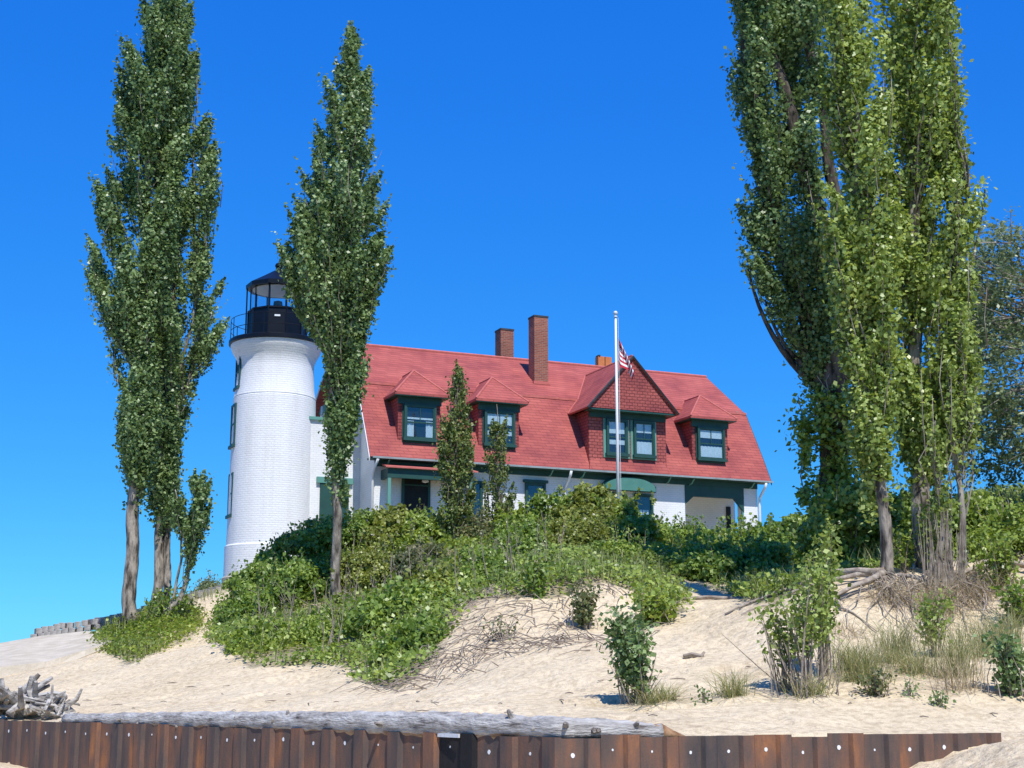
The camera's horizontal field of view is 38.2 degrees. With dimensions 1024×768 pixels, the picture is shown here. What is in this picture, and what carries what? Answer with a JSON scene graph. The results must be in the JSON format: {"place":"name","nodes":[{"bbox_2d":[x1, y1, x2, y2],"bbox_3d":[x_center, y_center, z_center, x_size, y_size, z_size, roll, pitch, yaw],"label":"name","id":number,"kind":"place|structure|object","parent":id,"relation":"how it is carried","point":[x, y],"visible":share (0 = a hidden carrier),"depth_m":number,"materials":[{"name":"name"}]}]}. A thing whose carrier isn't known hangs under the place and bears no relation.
{"place":"outdoors","nodes":[
{"label":"outdoors","id":0,"kind":"place"},
{"bbox_2d":[0,499,1023,767],"bbox_3d":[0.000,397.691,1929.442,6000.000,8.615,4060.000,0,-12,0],"label":"ground","id":1,"kind":"structure","parent":0,"point":[196,673],"depth_m":24.85,"materials":[{"name":"sand"}]},
{"bbox_2d":[0,673,65,718],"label":"driftwood roots","id":2,"kind":"object","parent":1,"relation":"on","point":[14,704],"visible":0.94,"depth_m":27.59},
{"bbox_2d":[0,631,108,676],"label":"concrete apron","id":3,"kind":"object","parent":1,"relation":"on","point":[23,655],"visible":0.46,"depth_m":41.95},
{"bbox_2d":[27,684,82,718],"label":"driftwood roots","id":4,"kind":"object","parent":1,"relation":"on","point":[56,707],"visible":0.93,"depth_m":27.23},
{"bbox_2d":[30,584,222,637],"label":"block wall","id":5,"kind":"structure","parent":1,"relation":"on","point":[88,624],"depth_m":48.14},
{"bbox_2d":[79,0,200,623],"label":"poplar tree","id":6,"kind":"object","parent":1,"relation":"on","point":[152,120],"visible":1,"depth_m":47.56,"materials":[{"name":"green plant"}]},
{"bbox_2d":[88,572,228,631],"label":"beach grass","id":7,"kind":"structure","parent":1,"relation":"on","point":[205,594],"depth_m":49.80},
{"bbox_2d":[134,586,187,630],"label":"bank shrub","id":8,"kind":"object","parent":1,"relation":"on","point":[159,611],"visible":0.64,"depth_m":44.82,"materials":[{"name":"green plant"}]},
{"bbox_2d":[143,0,232,615],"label":"poplar tree","id":9,"kind":"object","parent":1,"relation":"on","point":[179,384],"visible":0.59,"depth_m":48.45,"materials":[{"name":"green plant"}]},
{"bbox_2d":[163,468,217,615],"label":"young poplar","id":10,"kind":"object","parent":1,"relation":"on","point":[192,526],"visible":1,"depth_m":45.37,"materials":[{"name":"green plant"}]},
{"bbox_2d":[188,569,220,591],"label":"shrub","id":11,"kind":"object","parent":1,"relation":"on","point":[205,582],"visible":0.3,"depth_m":54.44,"materials":[{"name":"green plant"}]},
{"bbox_2d":[202,549,277,628],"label":"shrub","id":12,"kind":"object","parent":1,"relation":"on","point":[241,606],"visible":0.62,"depth_m":40.68,"materials":[{"name":"green plant"}]},
{"bbox_2d":[204,556,288,619],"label":"shrub","id":13,"kind":"object","parent":1,"relation":"on","point":[236,578],"visible":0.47,"depth_m":42.67,"materials":[{"name":"green plant"}]},
{"bbox_2d":[210,604,300,654],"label":"shrub","id":14,"kind":"object","parent":1,"relation":"on","point":[240,637],"visible":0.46,"depth_m":33.80,"materials":[{"name":"green plant"}]},
{"bbox_2d":[221,263,320,583],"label":"lighthouse","id":15,"kind":"object","parent":1,"relation":"on","point":[276,352],"visible":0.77,"depth_m":56.55,"materials":[{"name":"white paint"}]},
{"bbox_2d":[228,403,236,449],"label":"window","id":16,"kind":"structure","parent":15,"relation":"in","point":[234,405],"depth_m":57.06,"materials":[{"name":"green paint"}]},
{"bbox_2d":[233,357,241,391],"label":"window","id":17,"kind":"structure","parent":15,"relation":"in","point":[238,366],"depth_m":57.48,"materials":[{"name":"green paint"}]},
{"bbox_2d":[249,520,326,579],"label":"shrub","id":18,"kind":"object","parent":1,"relation":"on","point":[288,543],"visible":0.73,"depth_m":43.36,"materials":[{"name":"green plant"}]},
{"bbox_2d":[246,547,330,614],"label":"shrub","id":19,"kind":"object","parent":1,"relation":"on","point":[300,573],"visible":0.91,"depth_m":40.25,"materials":[{"name":"green plant"}]},
{"bbox_2d":[266,588,358,643],"bbox_3d":[-4.303,5.375,34.152,2.452,1.341,2.496,0,-12,0],"label":"shrub","id":20,"kind":"object","parent":1,"relation":"on","point":[312,620],"visible":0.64,"depth_m":33.60,"materials":[{"name":"green plant"}]},
{"bbox_2d":[281,508,365,561],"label":"shrub","id":21,"kind":"object","parent":1,"relation":"on","point":[325,528],"visible":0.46,"depth_m":43.86,"materials":[{"name":"green plant"}]},
{"bbox_2d":[271,20,397,603],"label":"poplar tree","id":22,"kind":"object","parent":1,"relation":"on","point":[336,294],"visible":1,"depth_m":40.86,"materials":[{"name":"green plant"}]},
{"bbox_2d":[318,507,382,553],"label":"shrub","id":23,"kind":"object","parent":1,"relation":"on","point":[352,521],"visible":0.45,"depth_m":43.89,"materials":[{"name":"green plant"}]},
{"bbox_2d":[323,522,413,594],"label":"shrub","id":24,"kind":"object","parent":1,"relation":"on","point":[365,558],"visible":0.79,"depth_m":40.40,"materials":[{"name":"green plant"}]},
{"bbox_2d":[343,498,421,551],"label":"shrub","id":25,"kind":"object","parent":1,"relation":"on","point":[387,518],"visible":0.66,"depth_m":44.10,"materials":[{"name":"green plant"}]},
{"bbox_2d":[334,555,449,636],"bbox_3d":[-2.653,4.649,32.567,2.243,1.922,2.499,-10,-15,41],"label":"shrub","id":26,"kind":"object","parent":1,"relation":"on","point":[362,613],"visible":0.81,"depth_m":32.09,"materials":[{"name":"green plant"}]},
{"bbox_2d":[354,588,459,667],"bbox_3d":[-2.054,4.812,29.111,2.064,1.593,2.225,0,-12,0],"label":"shrub","id":27,"kind":"object","parent":1,"relation":"on","point":[418,627],"visible":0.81,"depth_m":28.77,"materials":[{"name":"green plant"}]},
{"bbox_2d":[249,509,564,653],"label":"dry stems","id":28,"kind":"object","parent":1,"relation":"on","point":[345,587],"visible":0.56,"depth_m":34.72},
{"bbox_2d":[381,518,453,581],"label":"shrub","id":29,"kind":"object","parent":1,"relation":"on","point":[401,559],"visible":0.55,"depth_m":40.25,"materials":[{"name":"green plant"}]},
{"bbox_2d":[386,501,468,549],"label":"shrub","id":30,"kind":"object","parent":1,"relation":"on","point":[427,524],"visible":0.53,"depth_m":43.86,"materials":[{"name":"green plant"}]},
{"bbox_2d":[389,552,479,596],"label":"shrub","id":31,"kind":"object","parent":1,"relation":"on","point":[444,572],"visible":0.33,"depth_m":33.29,"materials":[{"name":"green plant"}]},
{"bbox_2d":[432,359,478,541],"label":"poplar sapling","id":32,"kind":"object","parent":1,"relation":"on","point":[455,454],"visible":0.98,"depth_m":44.24,"materials":[{"name":"green plant"}]},
{"bbox_2d":[422,523,523,572],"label":"shrub","id":33,"kind":"object","parent":1,"relation":"on","point":[462,554],"visible":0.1,"depth_m":38.24,"materials":[{"name":"green plant"}]},
{"bbox_2d":[439,506,512,543],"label":"shrub","id":34,"kind":"object","parent":1,"relation":"on","point":[482,524],"visible":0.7,"depth_m":43.92,"materials":[{"name":"green plant"}]},
{"bbox_2d":[437,535,523,594],"bbox_3d":[-0.763,4.146,33.742,2.300,1.426,2.470,4,-12,-20],"label":"shrub","id":35,"kind":"object","parent":1,"relation":"on","point":[478,560],"visible":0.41,"depth_m":33.48,"materials":[{"name":"green plant"}]},
{"bbox_2d":[472,613,523,641],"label":"bank shrub","id":36,"kind":"object","parent":1,"relation":"on","point":[502,633],"visible":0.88,"depth_m":27.60,"materials":[{"name":"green plant"}]},
{"bbox_2d":[480,404,519,519],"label":"poplar sapling","id":37,"kind":"object","parent":1,"relation":"on","point":[499,475],"visible":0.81,"depth_m":45.25,"materials":[{"name":"green plant"}]},
{"bbox_2d":[0,720,1001,767],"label":"sheet pile wall","id":38,"kind":"structure","parent":1,"relation":"on","point":[37,744],"depth_m":17.92,"materials":[{"name":"metal"}]},
{"bbox_2d":[61,709,679,738],"bbox_3d":[-3.103,4.606,20.231,12.198,0.404,1.374,-10,-15,39],"label":"driftwood log","id":39,"kind":"object","parent":38,"relation":"on","point":[420,724],"visible":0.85,"depth_m":18.20,"materials":[{"name":"grey wood"}]},
{"bbox_2d":[485,502,550,534],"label":"shrub","id":40,"kind":"object","parent":1,"relation":"on","point":[517,513],"visible":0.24,"depth_m":44.16,"materials":[{"name":"green plant"}]},
{"bbox_2d":[483,512,554,559],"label":"shrub","id":41,"kind":"object","parent":1,"relation":"on","point":[529,536],"visible":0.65,"depth_m":39.65,"materials":[{"name":"green plant"}]},
{"bbox_2d":[517,554,557,599],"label":"bank shrub","id":42,"kind":"object","parent":1,"relation":"on","point":[535,571],"visible":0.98,"depth_m":30.19,"materials":[{"name":"green plant"}]},
{"bbox_2d":[309,315,772,531],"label":"house","id":43,"kind":"structure","parent":1,"relation":"on","point":[688,444],"depth_m":60.13,"materials":[{"name":"tile"}]},
{"bbox_2d":[468,481,482,516],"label":"window","id":44,"kind":"structure","parent":43,"relation":"in","point":[478,486],"depth_m":57.54,"materials":[{"name":"glass"}]},
{"bbox_2d":[523,479,547,507],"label":"window","id":45,"kind":"structure","parent":43,"relation":"in","point":[531,486],"depth_m":58.49,"materials":[{"name":"glass"}]},
{"bbox_2d":[634,493,653,515],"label":"window","id":46,"kind":"structure","parent":43,"relation":"in","point":[647,506],"depth_m":60.37,"materials":[{"name":"glass"}]},
{"bbox_2d":[510,485,575,525],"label":"shrub","id":47,"kind":"object","parent":1,"relation":"on","point":[543,500],"visible":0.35,"depth_m":44.16,"materials":[{"name":"green plant"}]},
{"bbox_2d":[84,480,1023,682],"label":"ground cover","id":48,"kind":"object","parent":1,"relation":"on","point":[184,625],"visible":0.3,"depth_m":32.52,"materials":[{"name":"green plant"}]},
{"bbox_2d":[98,484,1023,684],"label":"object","id":49,"kind":"structure","parent":1,"relation":"on","point":[588,577],"depth_m":32.98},
{"bbox_2d":[535,505,619,548],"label":"shrub","id":50,"kind":"object","parent":1,"relation":"on","point":[584,530],"visible":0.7,"depth_m":39.94,"materials":[{"name":"green plant"}]},
{"bbox_2d":[566,575,603,629],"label":"bank shrub","id":51,"kind":"object","parent":1,"relation":"on","point":[584,609],"visible":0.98,"depth_m":28.16,"materials":[{"name":"green plant"}]},
{"bbox_2d":[547,478,656,523],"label":"shrub","id":52,"kind":"object","parent":1,"relation":"on","point":[581,498],"visible":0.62,"depth_m":43.28,"materials":[{"name":"green plant"}]},
{"bbox_2d":[613,311,620,498],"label":"flagpole","id":53,"kind":"object","parent":1,"relation":"on","point":[618,475],"visible":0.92,"depth_m":48.78,"materials":[{"name":"metal"}]},
{"bbox_2d":[618,340,633,378],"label":"flag","id":54,"kind":"object","parent":53,"relation":"attached to","point":[624,361],"visible":1,"depth_m":49.17,"materials":[{"name":"fabric"}]},
{"bbox_2d":[571,523,663,567],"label":"shrub","id":55,"kind":"object","parent":1,"relation":"on","point":[618,544],"visible":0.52,"depth_m":37.46,"materials":[{"name":"green plant"}]},
{"bbox_2d":[596,602,661,704],"bbox_3d":[1.675,3.834,20.868,0.873,1.566,0.942,7,-14,-32],"label":"young cottonwood","id":56,"kind":"object","parent":1,"relation":"on","point":[629,647],"visible":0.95,"depth_m":20.79,"materials":[{"name":"green plant"}]},
{"bbox_2d":[591,490,674,544],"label":"shrub","id":57,"kind":"object","parent":1,"relation":"on","point":[628,513],"visible":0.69,"depth_m":42.52,"materials":[{"name":"green plant"}]},
{"bbox_2d":[620,579,690,629],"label":"bank shrub","id":58,"kind":"object","parent":1,"relation":"on","point":[657,606],"visible":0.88,"depth_m":28.04,"materials":[{"name":"green plant"}]},
{"bbox_2d":[330,549,1023,694],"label":"dead brush","id":59,"kind":"object","parent":1,"relation":"on","point":[556,640],"visible":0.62,"depth_m":26.92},
{"bbox_2d":[665,514,735,545],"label":"shrub","id":60,"kind":"object","parent":1,"relation":"on","point":[689,527],"visible":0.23,"depth_m":43.82,"materials":[{"name":"green plant"}]},
{"bbox_2d":[690,685,718,705],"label":"beach plant","id":61,"kind":"object","parent":1,"relation":"on","point":[703,696],"visible":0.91,"depth_m":20.50,"materials":[{"name":"green plant"}]},
{"bbox_2d":[654,525,763,571],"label":"shrub","id":62,"kind":"object","parent":1,"relation":"on","point":[667,552],"visible":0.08,"depth_m":38.30,"materials":[{"name":"green plant"}]},
{"bbox_2d":[683,595,742,600],"bbox_3d":[4.220,4.435,30.760,1.308,0.126,0.107,-2,-12,11],"label":"driftwood stick","id":63,"kind":"object","parent":1,"relation":"on","point":[705,597],"visible":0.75,"depth_m":30.75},
{"bbox_2d":[681,512,774,547],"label":"shrub","id":64,"kind":"object","parent":1,"relation":"on","point":[725,532],"visible":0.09,"depth_m":42.83,"materials":[{"name":"green plant"}]},
{"bbox_2d":[660,527,800,582],"bbox_3d":[5.792,4.069,36.437,4.226,1.875,3.498,0,-12,0],"label":"shrub","id":65,"kind":"object","parent":1,"relation":"on","point":[703,561],"visible":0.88,"depth_m":35.86,"materials":[{"name":"green plant"}]},
{"bbox_2d":[736,512,801,547],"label":"shrub","id":66,"kind":"object","parent":1,"relation":"on","point":[765,528],"visible":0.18,"depth_m":41.73,"materials":[{"name":"green plant"}]},
{"bbox_2d":[748,593,798,692],"bbox_3d":[3.822,3.723,21.005,0.751,1.509,0.587,8,-14,-34],"label":"young cottonwood","id":67,"kind":"object","parent":1,"relation":"on","point":[771,621],"visible":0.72,"depth_m":20.98,"materials":[{"name":"green plant"}]},
{"bbox_2d":[719,0,848,493],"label":"poplar tree","id":68,"kind":"object","parent":1,"relation":"on","point":[779,37],"visible":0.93,"depth_m":34.37,"materials":[{"name":"green plant"}]},
{"bbox_2d":[774,374,863,510],"bbox_3d":[7.037,1.265,33.019,2.438,3.556,1.958,0,-12,0],"label":"climbing vine","id":69,"kind":"object","parent":68,"relation":"attached to","point":[806,428],"visible":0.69,"depth_m":32.85,"materials":[{"name":"green plant"}]},
{"bbox_2d":[721,543,850,698],"bbox_3d":[3.986,3.333,20.677,1.758,2.290,1.275,3,-12,-15],"label":"young cottonwood","id":70,"kind":"object","parent":1,"relation":"on","point":[798,621],"visible":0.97,"depth_m":20.60,"materials":[{"name":"green plant"}]},
{"bbox_2d":[763,512,808,548],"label":"shrub","id":71,"kind":"object","parent":1,"relation":"on","point":[785,523],"visible":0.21,"depth_m":39.69,"materials":[{"name":"green plant"}]},
{"bbox_2d":[759,665,883,700],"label":"beach grass","id":72,"kind":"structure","parent":1,"relation":"on","point":[820,691],"depth_m":20.28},
{"bbox_2d":[805,520,844,676],"bbox_3d":[4.679,3.258,22.044,0.658,2.468,0.732,-3,-12,14],"label":"young cottonwood","id":73,"kind":"object","parent":1,"relation":"on","point":[826,538],"visible":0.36,"depth_m":22.00,"materials":[{"name":"green plant"}]},
{"bbox_2d":[780,471,895,570],"bbox_3d":[6.835,3.002,31.003,2.404,2.278,2.730,0,-12,0],"label":"shrub","id":74,"kind":"object","parent":1,"relation":"on","point":[836,506],"visible":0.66,"depth_m":30.50,"materials":[{"name":"green plant"}]},
{"bbox_2d":[806,0,910,576],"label":"poplar tree","id":75,"kind":"object","parent":1,"relation":"on","point":[864,261],"visible":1,"depth_m":28.01,"materials":[{"name":"green plant"}]},
{"bbox_2d":[817,630,909,672],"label":"beach grass","id":76,"kind":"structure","parent":1,"relation":"on","point":[847,650],"depth_m":21.89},
{"bbox_2d":[800,632,945,684],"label":"beach grass","id":77,"kind":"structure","parent":1,"relation":"on","point":[851,665],"depth_m":21.34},
{"bbox_2d":[724,507,1023,642],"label":"exposed roots","id":78,"kind":"object","parent":1,"relation":"on","point":[858,572],"visible":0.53,"depth_m":26.45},
{"bbox_2d":[852,661,901,696],"bbox_3d":[5.037,4.114,20.385,0.738,0.636,0.527,0,-12,0],"label":"young cottonwood","id":79,"kind":"object","parent":1,"relation":"on","point":[875,683],"visible":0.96,"depth_m":20.34,"materials":[{"name":"green plant"}]},
{"bbox_2d":[842,497,912,563],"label":"shrub","id":80,"kind":"object","parent":1,"relation":"on","point":[897,510],"visible":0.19,"depth_m":31.01,"materials":[{"name":"green plant"}]},
{"bbox_2d":[848,569,941,612],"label":"dry grass","id":81,"kind":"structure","parent":1,"relation":"on","point":[883,590],"depth_m":25.92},
{"bbox_2d":[838,605,965,667],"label":"beach grass","id":82,"kind":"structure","parent":1,"relation":"on","point":[898,640],"depth_m":22.57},
{"bbox_2d":[892,523,919,572],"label":"bank shrub","id":83,"kind":"object","parent":1,"relation":"on","point":[902,543],"visible":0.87,"depth_m":27.69,"materials":[{"name":"green plant"}]},
{"bbox_2d":[893,668,925,697],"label":"beach plant","id":84,"kind":"object","parent":1,"relation":"on","point":[909,691],"visible":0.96,"depth_m":20.38,"materials":[{"name":"green plant"}]},
{"bbox_2d":[869,482,952,559],"bbox_3d":[8.666,3.040,31.531,2.266,1.843,2.328,2,-12,-11],"label":"shrub","id":85,"kind":"object","parent":1,"relation":"on","point":[906,504],"visible":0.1,"depth_m":31.09,"materials":[{"name":"green plant"}]},
{"bbox_2d":[857,637,965,678],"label":"beach grass","id":86,"kind":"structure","parent":1,"relation":"on","point":[910,666],"depth_m":21.77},
{"bbox_2d":[909,491,944,574],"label":"bank shrub","id":87,"kind":"object","parent":1,"relation":"on","point":[924,512],"visible":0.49,"depth_m":27.46,"materials":[{"name":"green plant"}]},
{"bbox_2d":[867,0,997,568],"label":"poplar tree","id":88,"kind":"object","parent":1,"relation":"on","point":[926,109],"visible":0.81,"depth_m":29.19,"materials":[{"name":"green plant"}]},
{"bbox_2d":[909,586,956,657],"bbox_3d":[6.649,3.788,23.183,0.725,1.238,0.733,0,-12,0],"label":"young cottonwood","id":89,"kind":"object","parent":1,"relation":"on","point":[939,623],"visible":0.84,"depth_m":23.16,"materials":[{"name":"green plant"}]},
{"bbox_2d":[917,356,962,577],"bbox_3d":[7.875,1.483,27.278,0.776,4.248,0.732,-10,-15,39],"label":"young poplar","id":90,"kind":"object","parent":1,"relation":"on","point":[938,490],"visible":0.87,"depth_m":27.19,"materials":[{"name":"green plant"}]},
{"bbox_2d":[877,638,1004,696],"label":"dry grass","id":91,"kind":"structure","parent":1,"relation":"on","point":[952,684],"depth_m":20.77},
{"bbox_2d":[924,690,957,708],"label":"beach plant","id":92,"kind":"object","parent":1,"relation":"on","point":[939,702],"visible":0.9,"depth_m":19.87,"materials":[{"name":"green plant"}]},
{"bbox_2d":[925,266,989,575],"bbox_3d":[8.522,0.571,28.001,1.138,6.158,1.092,0,-12,0],"label":"poplar tree","id":93,"kind":"object","parent":1,"relation":"on","point":[968,432],"visible":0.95,"depth_m":27.96,"materials":[{"name":"green plant"}]},
{"bbox_2d":[924,606,1019,664],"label":"beach grass","id":94,"kind":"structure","parent":1,"relation":"on","point":[961,631],"depth_m":22.82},
{"bbox_2d":[921,206,1023,495],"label":"cottonwood tree","id":95,"kind":"object","parent":1,"relation":"on","point":[1004,404],"visible":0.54,"depth_m":35.65,"materials":[{"name":"green plant"}]},
{"bbox_2d":[942,485,1008,559],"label":"shrub","id":96,"kind":"object","parent":1,"relation":"on","point":[978,501],"visible":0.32,"depth_m":30.60,"materials":[{"name":"green plant"}]},
{"bbox_2d":[955,497,1023,558],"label":"shrub","id":97,"kind":"object","parent":1,"relation":"on","point":[1011,521],"visible":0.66,"depth_m":28.83,"materials":[{"name":"green plant"}]},
{"bbox_2d":[958,529,1023,592],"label":"bank shrub","id":98,"kind":"object","parent":1,"relation":"on","point":[995,556],"visible":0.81,"depth_m":26.24,"materials":[{"name":"green plant"}]},
{"bbox_2d":[972,620,1023,696],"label":"young cottonwood","id":99,"kind":"object","parent":1,"relation":"on","point":[1008,674],"visible":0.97,"depth_m":20.52,"materials":[{"name":"green plant"}]},
{"bbox_2d":[989,578,1023,626],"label":"bank shrub","id":100,"kind":"object","parent":1,"relation":"on","point":[1014,596],"visible":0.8,"depth_m":24.63,"materials":[{"name":"green plant"}]},
{"bbox_2d":[0,0,1023,642],"label":"sky","id":101,"kind":"structure","parent":0,"point":[569,162],"materials":[{"name":"blue"}]},
{"bbox_2d":[52,583,997,721],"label":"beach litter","id":102,"kind":"object","parent":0,"point":[513,712],"visible":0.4,"depth_m":22.48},
{"bbox_2d":[584,679,707,707],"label":"beach grass","id":103,"kind":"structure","parent":0,"point":[653,697],"depth_m":20.48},
{"bbox_2d":[641,679,717,700],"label":"beach grass","id":104,"kind":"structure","parent":0,"point":[672,696],"depth_m":20.64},
{"bbox_2d":[661,664,770,698],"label":"beach grass","id":105,"kind":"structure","parent":0,"point":[734,691],"depth_m":20.67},
{"bbox_2d":[832,609,893,639],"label":"dry grass","id":106,"kind":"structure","parent":0,"point":[843,627],"depth_m":24.64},
{"bbox_2d":[870,562,1006,621],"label":"dry grass","id":107,"kind":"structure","parent":0,"point":[948,594],"depth_m":25.69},
{"bbox_2d":[896,623,998,679],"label":"beach grass","id":108,"kind":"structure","parent":0,"point":[954,652],"depth_m":21.54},
{"bbox_2d":[919,557,1023,614],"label":"dry grass","id":109,"kind":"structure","parent":0,"point":[980,593],"depth_m":25.88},
{"bbox_2d":[946,600,1023,650],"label":"beach grass","id":110,"kind":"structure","parent":0,"point":[1013,623],"depth_m":23.57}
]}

